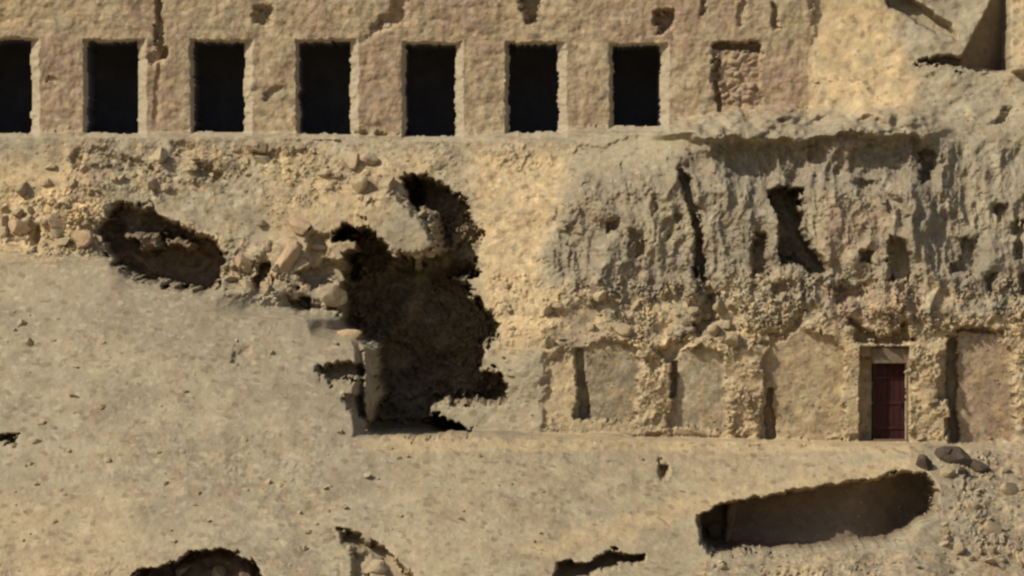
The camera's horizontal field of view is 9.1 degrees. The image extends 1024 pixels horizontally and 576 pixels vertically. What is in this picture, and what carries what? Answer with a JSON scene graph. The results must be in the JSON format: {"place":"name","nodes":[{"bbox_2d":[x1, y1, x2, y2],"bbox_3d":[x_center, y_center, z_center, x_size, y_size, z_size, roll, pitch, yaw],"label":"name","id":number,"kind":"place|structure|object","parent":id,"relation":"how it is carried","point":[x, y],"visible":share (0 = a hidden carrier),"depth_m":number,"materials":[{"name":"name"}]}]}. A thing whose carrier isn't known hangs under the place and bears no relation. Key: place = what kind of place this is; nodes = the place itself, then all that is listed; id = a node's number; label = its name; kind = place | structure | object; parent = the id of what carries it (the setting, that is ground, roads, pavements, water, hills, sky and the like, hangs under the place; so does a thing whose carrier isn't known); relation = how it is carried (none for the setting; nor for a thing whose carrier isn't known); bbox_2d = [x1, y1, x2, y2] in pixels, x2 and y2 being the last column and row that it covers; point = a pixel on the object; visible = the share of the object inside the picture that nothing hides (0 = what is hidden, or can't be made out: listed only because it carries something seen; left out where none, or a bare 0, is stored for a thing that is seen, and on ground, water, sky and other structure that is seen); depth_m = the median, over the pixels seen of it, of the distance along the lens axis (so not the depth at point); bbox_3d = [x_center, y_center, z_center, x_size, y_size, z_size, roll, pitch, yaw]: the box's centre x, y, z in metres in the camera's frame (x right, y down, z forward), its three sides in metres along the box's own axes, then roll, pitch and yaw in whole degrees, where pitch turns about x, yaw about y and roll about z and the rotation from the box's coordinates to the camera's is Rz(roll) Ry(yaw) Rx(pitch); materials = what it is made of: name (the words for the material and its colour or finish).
{"place":"outdoors","nodes":[
{"label":"outdoors","id":0,"kind":"place"},
{"bbox_2d":[0,252,1023,575],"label":"scree slope","id":1,"kind":"structure","parent":0,"point":[278,430],"depth_m":194.74,"materials":[{"name":"stone"}]},
{"bbox_2d":[17,319,26,325],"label":"stone","id":2,"kind":"object","parent":1,"relation":"on","point":[21,322],"visible":1,"depth_m":199.45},
{"bbox_2d":[25,338,32,345],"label":"stone","id":3,"kind":"object","parent":1,"relation":"on","point":[28,341],"visible":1,"depth_m":198.54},
{"bbox_2d":[96,403,105,409],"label":"stone","id":4,"kind":"object","parent":1,"relation":"on","point":[100,406],"visible":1,"depth_m":195.96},
{"bbox_2d":[136,548,261,575],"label":"burrow","id":5,"kind":"object","parent":1,"relation":"on","point":[202,563],"visible":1,"depth_m":191.78,"materials":[{"name":"soil"}]},
{"bbox_2d":[175,563,189,575],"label":"rock","id":6,"kind":"object","parent":5,"relation":"on","point":[181,569],"visible":1,"depth_m":191.53,"materials":[{"name":"stone"}]},
{"bbox_2d":[211,565,225,575],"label":"rock","id":7,"kind":"object","parent":5,"relation":"on","point":[219,570],"visible":1,"depth_m":191.49,"materials":[{"name":"stone"}]},
{"bbox_2d":[337,329,362,339],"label":"rock","id":8,"kind":"object","parent":1,"relation":"on","point":[353,334],"visible":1,"depth_m":200.28,"materials":[{"name":"beige stone"}]},
{"bbox_2d":[368,559,389,574],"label":"rock","id":9,"kind":"object","parent":1,"relation":"on","point":[376,566],"visible":1,"depth_m":189.89,"materials":[{"name":"stone"}]},
{"bbox_2d":[0,70,1023,575],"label":"gravel","id":10,"kind":"structure","parent":1,"relation":"on","point":[596,346],"depth_m":201.35,"materials":[{"name":"stone"}]},
{"bbox_2d":[553,547,643,575],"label":"pit","id":11,"kind":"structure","parent":1,"relation":"on","point":[572,568],"depth_m":192.16,"materials":[{"name":"soil"}]},
{"bbox_2d":[699,472,934,551],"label":"pit","id":12,"kind":"object","parent":1,"relation":"on","point":[882,516],"visible":1,"depth_m":197.62,"materials":[{"name":"soil"}]},
{"bbox_2d":[814,561,823,568],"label":"stone","id":13,"kind":"object","parent":1,"relation":"on","point":[819,565],"visible":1,"depth_m":192.08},
{"bbox_2d":[916,454,931,475],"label":"rock","id":14,"kind":"object","parent":1,"relation":"on","point":[923,461],"visible":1,"depth_m":197.49,"materials":[{"name":"stone"}]},
{"bbox_2d":[940,466,953,476],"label":"stone","id":15,"kind":"object","parent":1,"relation":"on","point":[944,471],"visible":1,"depth_m":197.36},
{"bbox_2d":[944,534,951,541],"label":"stone","id":16,"kind":"object","parent":1,"relation":"on","point":[948,537],"visible":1,"depth_m":194.35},
{"bbox_2d":[948,469,955,476],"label":"stone","id":17,"kind":"object","parent":1,"relation":"on","point":[953,474],"visible":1,"depth_m":197.37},
{"bbox_2d":[953,541,964,554],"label":"stone","id":18,"kind":"object","parent":1,"relation":"on","point":[958,547],"visible":1,"depth_m":193.95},
{"bbox_2d":[958,467,967,475],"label":"rock","id":19,"kind":"object","parent":1,"relation":"on","point":[962,470],"visible":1,"depth_m":197.49,"materials":[{"name":"stone"}]},
{"bbox_2d":[971,501,979,508],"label":"stone","id":20,"kind":"object","parent":1,"relation":"on","point":[975,504],"visible":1,"depth_m":196.14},
{"bbox_2d":[970,459,990,472],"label":"rock","id":21,"kind":"object","parent":1,"relation":"on","point":[977,466],"visible":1,"depth_m":197.93,"materials":[{"name":"stone"}]},
{"bbox_2d":[984,557,995,564],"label":"stone","id":22,"kind":"object","parent":1,"relation":"on","point":[991,560],"visible":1,"depth_m":193.80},
{"bbox_2d":[985,545,996,553],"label":"stone","id":23,"kind":"object","parent":1,"relation":"on","point":[991,549],"visible":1,"depth_m":194.35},
{"bbox_2d":[983,522,1001,534],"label":"stone","id":24,"kind":"object","parent":1,"relation":"on","point":[992,527],"visible":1,"depth_m":195.29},
{"bbox_2d":[1000,466,1009,473],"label":"stone","id":25,"kind":"object","parent":1,"relation":"on","point":[1003,469],"visible":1,"depth_m":198.09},
{"bbox_2d":[1000,482,1017,495],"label":"stone","id":26,"kind":"object","parent":1,"relation":"on","point":[1008,488],"visible":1,"depth_m":197.21,"materials":[{"name":"stone"}]},
{"bbox_2d":[0,0,1023,475],"bbox_3d":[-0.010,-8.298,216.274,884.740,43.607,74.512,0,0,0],"label":"hillside","id":27,"kind":"structure","parent":0,"point":[512,190],"depth_m":204.34,"materials":[{"name":"stone"}]},
{"bbox_2d":[0,226,8,237],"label":"stone","id":28,"kind":"object","parent":27,"relation":"on","point":[4,232],"visible":1,"depth_m":203.32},
{"bbox_2d":[0,215,8,227],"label":"rock","id":29,"kind":"object","parent":27,"relation":"on","point":[4,219],"visible":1,"depth_m":203.51,"materials":[{"name":"beige stone"}]},
{"bbox_2d":[0,205,8,213],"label":"stone","id":30,"kind":"object","parent":27,"relation":"on","point":[4,209],"visible":1,"depth_m":203.86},
{"bbox_2d":[11,207,23,216],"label":"stone","id":31,"kind":"object","parent":27,"relation":"on","point":[19,212],"visible":1,"depth_m":203.70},
{"bbox_2d":[8,220,30,233],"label":"rock","id":32,"kind":"object","parent":27,"relation":"on","point":[17,226],"visible":1,"depth_m":203.42,"materials":[{"name":"beige stone"}]},
{"bbox_2d":[16,182,27,196],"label":"stone","id":33,"kind":"object","parent":27,"relation":"on","point":[22,189],"visible":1,"depth_m":203.99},
{"bbox_2d":[21,217,29,224],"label":"stone","id":34,"kind":"object","parent":27,"relation":"on","point":[26,220],"visible":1,"depth_m":203.48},
{"bbox_2d":[27,206,33,213],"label":"stone","id":35,"kind":"object","parent":27,"relation":"on","point":[30,210],"visible":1,"depth_m":203.76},
{"bbox_2d":[40,178,46,185],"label":"stone","id":36,"kind":"object","parent":27,"relation":"on","point":[43,182],"visible":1,"depth_m":204.27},
{"bbox_2d":[41,219,47,228],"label":"stone","id":37,"kind":"object","parent":27,"relation":"on","point":[44,222],"visible":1,"depth_m":203.43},
{"bbox_2d":[44,163,55,168],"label":"stone","id":38,"kind":"object","parent":27,"relation":"on","point":[50,166],"visible":1,"depth_m":204.53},
{"bbox_2d":[42,213,64,231],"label":"rock","id":39,"kind":"object","parent":27,"relation":"on","point":[54,221],"visible":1,"depth_m":203.56,"materials":[{"name":"beige stone"}]},
{"bbox_2d":[50,227,64,237],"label":"stone","id":40,"kind":"object","parent":27,"relation":"on","point":[57,232],"visible":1,"depth_m":203.51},
{"bbox_2d":[55,237,70,246],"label":"stone","id":41,"kind":"object","parent":27,"relation":"on","point":[62,242],"visible":1,"depth_m":203.24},
{"bbox_2d":[67,178,77,187],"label":"stone","id":42,"kind":"object","parent":27,"relation":"on","point":[72,183],"visible":1,"depth_m":204.14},
{"bbox_2d":[71,230,92,247],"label":"rock","id":43,"kind":"object","parent":27,"relation":"on","point":[82,238],"visible":1,"depth_m":203.29,"materials":[{"name":"beige stone"}]},
{"bbox_2d":[79,164,86,172],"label":"stone","id":44,"kind":"object","parent":27,"relation":"on","point":[83,168],"visible":1,"depth_m":204.45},
{"bbox_2d":[117,174,125,182],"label":"stone","id":45,"kind":"object","parent":27,"relation":"on","point":[121,179],"visible":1,"depth_m":204.30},
{"bbox_2d":[146,176,158,189],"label":"stone","id":46,"kind":"object","parent":27,"relation":"on","point":[152,183],"visible":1,"depth_m":204.20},
{"bbox_2d":[153,147,167,162],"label":"stone","id":47,"kind":"object","parent":27,"relation":"on","point":[160,154],"visible":1,"depth_m":204.61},
{"bbox_2d":[97,203,226,291],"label":"cave","id":48,"kind":"structure","parent":27,"relation":"in","point":[201,270],"depth_m":205.38,"materials":[{"name":"stone"}]},
{"bbox_2d":[161,182,169,190],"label":"stone","id":49,"kind":"object","parent":27,"relation":"on","point":[164,186],"visible":1,"depth_m":204.23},
{"bbox_2d":[190,154,199,159],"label":"stone","id":50,"kind":"object","parent":27,"relation":"on","point":[194,157],"visible":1,"depth_m":204.83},
{"bbox_2d":[221,275,240,282],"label":"stone","id":51,"kind":"object","parent":27,"relation":"on","point":[230,279],"visible":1,"depth_m":203.00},
{"bbox_2d":[232,146,240,153],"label":"stone","id":52,"kind":"object","parent":27,"relation":"on","point":[236,150],"visible":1,"depth_m":205.06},
{"bbox_2d":[239,157,247,164],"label":"stone","id":53,"kind":"object","parent":27,"relation":"on","point":[244,160],"visible":1,"depth_m":204.95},
{"bbox_2d":[235,256,252,268],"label":"rock","id":54,"kind":"object","parent":27,"relation":"on","point":[243,261],"visible":1,"depth_m":203.11,"materials":[{"name":"beige stone"}]},
{"bbox_2d":[238,279,253,290],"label":"stone","id":55,"kind":"object","parent":27,"relation":"on","point":[243,283],"visible":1,"depth_m":202.08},
{"bbox_2d":[242,266,251,272],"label":"stone","id":56,"kind":"object","parent":27,"relation":"on","point":[246,269],"visible":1,"depth_m":203.16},
{"bbox_2d":[243,139,257,151],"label":"stone","id":57,"kind":"object","parent":27,"relation":"on","point":[248,145],"visible":1,"depth_m":204.87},
{"bbox_2d":[251,141,267,153],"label":"stone","id":58,"kind":"object","parent":27,"relation":"on","point":[261,148],"visible":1,"depth_m":204.93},
{"bbox_2d":[258,250,264,258],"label":"stone","id":59,"kind":"object","parent":27,"relation":"on","point":[261,254],"visible":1,"depth_m":202.94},
{"bbox_2d":[254,154,269,163],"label":"stone","id":60,"kind":"object","parent":27,"relation":"on","point":[262,158],"visible":1,"depth_m":204.90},
{"bbox_2d":[256,219,268,225],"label":"rock","id":61,"kind":"object","parent":27,"relation":"on","point":[261,222],"visible":1,"depth_m":203.69,"materials":[{"name":"stone"}]},
{"bbox_2d":[261,244,269,252],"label":"stone","id":62,"kind":"object","parent":27,"relation":"on","point":[265,248],"visible":1,"depth_m":203.22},
{"bbox_2d":[260,281,273,290],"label":"rock","id":63,"kind":"object","parent":27,"relation":"on","point":[262,284],"visible":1,"depth_m":202.71,"materials":[{"name":"beige stone"}]},
{"bbox_2d":[263,283,271,295],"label":"stone","id":64,"kind":"object","parent":27,"relation":"on","point":[267,288],"visible":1,"depth_m":201.75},
{"bbox_2d":[271,264,279,272],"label":"stone","id":65,"kind":"object","parent":27,"relation":"on","point":[275,268],"visible":1,"depth_m":202.68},
{"bbox_2d":[271,250,282,259],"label":"stone","id":66,"kind":"object","parent":27,"relation":"on","point":[277,254],"visible":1,"depth_m":203.01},
{"bbox_2d":[267,241,300,281],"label":"rock","id":67,"kind":"object","parent":27,"relation":"on","point":[286,260],"visible":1,"depth_m":202.82,"materials":[{"name":"beige stone"}]},
{"bbox_2d":[284,238,303,250],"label":"rock","id":68,"kind":"object","parent":27,"relation":"on","point":[287,241],"visible":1,"depth_m":203.10,"materials":[{"name":"beige stone"}]},
{"bbox_2d":[287,217,309,235],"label":"rock","id":69,"kind":"object","parent":27,"relation":"on","point":[299,226],"visible":1,"depth_m":203.51,"materials":[{"name":"beige stone"}]},
{"bbox_2d":[295,145,304,151],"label":"stone","id":70,"kind":"object","parent":27,"relation":"on","point":[299,148],"visible":1,"depth_m":204.97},
{"bbox_2d":[300,298,308,306],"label":"rock","id":71,"kind":"object","parent":27,"relation":"on","point":[303,303],"visible":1,"depth_m":203.47,"materials":[{"name":"stone"}]},
{"bbox_2d":[310,244,326,250],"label":"rock","id":72,"kind":"object","parent":27,"relation":"on","point":[317,247],"visible":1,"depth_m":203.83,"materials":[{"name":"stone"}]},
{"bbox_2d":[317,168,332,177],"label":"stone","id":73,"kind":"object","parent":27,"relation":"on","point":[324,173],"visible":1,"depth_m":204.43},
{"bbox_2d":[321,284,347,306],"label":"rock","id":74,"kind":"object","parent":27,"relation":"on","point":[333,295],"visible":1,"depth_m":202.44,"materials":[{"name":"stone"}]},
{"bbox_2d":[341,151,359,169],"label":"stone","id":75,"kind":"object","parent":27,"relation":"on","point":[351,160],"visible":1,"depth_m":204.62,"materials":[{"name":"stone"}]},
{"bbox_2d":[351,176,367,193],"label":"stone","id":76,"kind":"object","parent":27,"relation":"on","point":[359,184],"visible":1,"depth_m":203.99,"materials":[{"name":"stone"}]},
{"bbox_2d":[363,152,377,164],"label":"stone","id":77,"kind":"object","parent":27,"relation":"on","point":[370,158],"visible":1,"depth_m":204.68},
{"bbox_2d":[378,175,395,189],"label":"stone","id":78,"kind":"object","parent":27,"relation":"on","point":[389,182],"visible":1,"depth_m":204.09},
{"bbox_2d":[355,189,438,260],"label":"boulder","id":79,"kind":"object","parent":27,"relation":"on","point":[408,217],"visible":1,"depth_m":202.72,"materials":[{"name":"stone"}]},
{"bbox_2d":[0,0,819,142],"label":"tomb facade","id":80,"kind":"structure","parent":27,"relation":"on","point":[417,71],"depth_m":206.20,"materials":[{"name":"stone"}]},
{"bbox_2d":[0,36,41,138],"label":"doorway","id":81,"kind":"structure","parent":80,"relation":"in","point":[20,75],"depth_m":210.16,"materials":[{"name":"stone"}]},
{"bbox_2d":[82,37,147,138],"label":"doorway","id":82,"kind":"structure","parent":80,"relation":"in","point":[115,101],"depth_m":210.11,"materials":[{"name":"stone"}]},
{"bbox_2d":[188,37,253,137],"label":"doorway","id":83,"kind":"structure","parent":80,"relation":"in","point":[221,97],"depth_m":210.26,"materials":[{"name":"stone"}]},
{"bbox_2d":[293,37,359,139],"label":"doorway","id":84,"kind":"structure","parent":80,"relation":"in","point":[326,71],"depth_m":210.21,"materials":[{"name":"stone"}]},
{"bbox_2d":[400,40,463,142],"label":"doorway","id":85,"kind":"structure","parent":80,"relation":"in","point":[431,73],"depth_m":210.21,"materials":[{"name":"stone"}]},
{"bbox_2d":[503,40,567,138],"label":"doorway","id":86,"kind":"structure","parent":80,"relation":"in","point":[535,86],"depth_m":210.21,"materials":[{"name":"stone"}]},
{"bbox_2d":[607,41,669,132],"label":"doorway","id":87,"kind":"structure","parent":80,"relation":"in","point":[638,78],"depth_m":210.21,"materials":[{"name":"stone"}]},
{"bbox_2d":[334,174,506,437],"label":"cave","id":88,"kind":"structure","parent":27,"relation":"on","point":[431,288],"depth_m":207.26,"materials":[{"name":"stone"}]},
{"bbox_2d":[361,346,384,419],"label":"stone slab","id":89,"kind":"structure","parent":88,"relation":"on","point":[373,399],"depth_m":199.55,"materials":[{"name":"stone"}]},
{"bbox_2d":[442,259,450,266],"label":"stone","id":90,"kind":"object","parent":88,"relation":"on","point":[445,262],"visible":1,"depth_m":205.69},
{"bbox_2d":[424,249,435,257],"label":"stone","id":91,"kind":"object","parent":27,"relation":"on","point":[429,254],"visible":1,"depth_m":202.66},
{"bbox_2d":[542,335,550,347],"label":"stone","id":92,"kind":"object","parent":27,"relation":"on","point":[546,343],"visible":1,"depth_m":201.16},
{"bbox_2d":[542,304,552,314],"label":"stone","id":93,"kind":"object","parent":27,"relation":"on","point":[548,309],"visible":1,"depth_m":201.59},
{"bbox_2d":[548,338,555,347],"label":"stone","id":94,"kind":"object","parent":27,"relation":"on","point":[552,342],"visible":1,"depth_m":201.21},
{"bbox_2d":[707,323,718,336],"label":"stone","id":95,"kind":"object","parent":27,"relation":"on","point":[712,330],"visible":1,"depth_m":201.16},
{"bbox_2d":[540,125,1023,350],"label":"rock cliff","id":96,"kind":"structure","parent":27,"relation":"on","point":[806,211],"depth_m":202.28,"materials":[{"name":"stone"}]},
{"bbox_2d":[552,303,564,310],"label":"stone","id":97,"kind":"object","parent":96,"relation":"on","point":[559,306],"visible":1,"depth_m":201.69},
{"bbox_2d":[586,322,595,330],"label":"stone","id":98,"kind":"object","parent":96,"relation":"on","point":[590,326],"visible":1,"depth_m":201.41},
{"bbox_2d":[587,288,598,293],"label":"stone","id":99,"kind":"object","parent":96,"relation":"on","point":[591,291],"visible":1,"depth_m":201.58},
{"bbox_2d":[593,290,604,301],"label":"stone","id":100,"kind":"object","parent":96,"relation":"on","point":[598,296],"visible":1,"depth_m":201.15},
{"bbox_2d":[614,323,631,336],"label":"stone","id":101,"kind":"object","parent":96,"relation":"on","point":[622,329],"visible":1,"depth_m":201.16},
{"bbox_2d":[682,301,689,310],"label":"stone","id":102,"kind":"object","parent":96,"relation":"on","point":[685,305],"visible":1,"depth_m":201.54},
{"bbox_2d":[687,306,698,315],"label":"stone","id":103,"kind":"object","parent":96,"relation":"on","point":[692,310],"visible":1,"depth_m":201.41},
{"bbox_2d":[702,311,710,320],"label":"stone","id":104,"kind":"object","parent":96,"relation":"on","point":[706,316],"visible":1,"depth_m":201.93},
{"bbox_2d":[713,299,726,314],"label":"stone","id":105,"kind":"object","parent":96,"relation":"on","point":[719,307],"visible":1,"depth_m":201.49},
{"bbox_2d":[542,310,1023,443],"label":"tomb facade","id":106,"kind":"structure","parent":27,"relation":"on","point":[888,417],"depth_m":201.36,"materials":[{"name":"stone"}]},
{"bbox_2d":[681,334,692,342],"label":"stone","id":107,"kind":"object","parent":106,"relation":"on","point":[684,338],"visible":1,"depth_m":201.50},
{"bbox_2d":[687,332,696,340],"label":"stone","id":108,"kind":"object","parent":106,"relation":"on","point":[693,337],"visible":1,"depth_m":201.46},
{"bbox_2d":[722,320,730,328],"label":"stone","id":109,"kind":"object","parent":106,"relation":"on","point":[726,324],"visible":1,"depth_m":201.40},
{"bbox_2d":[724,333,737,346],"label":"stone","id":110,"kind":"object","parent":106,"relation":"on","point":[731,339],"visible":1,"depth_m":200.82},
{"bbox_2d":[871,348,908,441],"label":"doorway","id":111,"kind":"structure","parent":106,"relation":"in","point":[895,358],"depth_m":201.71,"materials":[{"name":"red paint"}]},
{"bbox_2d":[908,371,918,377],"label":"stone","id":112,"kind":"object","parent":106,"relation":"on","point":[914,374],"visible":1,"depth_m":200.90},
{"bbox_2d":[916,433,926,439],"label":"stone","id":113,"kind":"object","parent":106,"relation":"on","point":[922,436],"visible":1,"depth_m":200.85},
{"bbox_2d":[934,446,971,467],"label":"rock","id":114,"kind":"object","parent":27,"relation":"on","point":[959,455],"visible":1,"depth_m":197.99,"materials":[{"name":"stone"}]},
{"bbox_2d":[902,0,1023,74],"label":"rock ledge","id":115,"kind":"object","parent":27,"relation":"on","point":[987,36],"visible":1,"depth_m":206.83,"materials":[{"name":"stone"}]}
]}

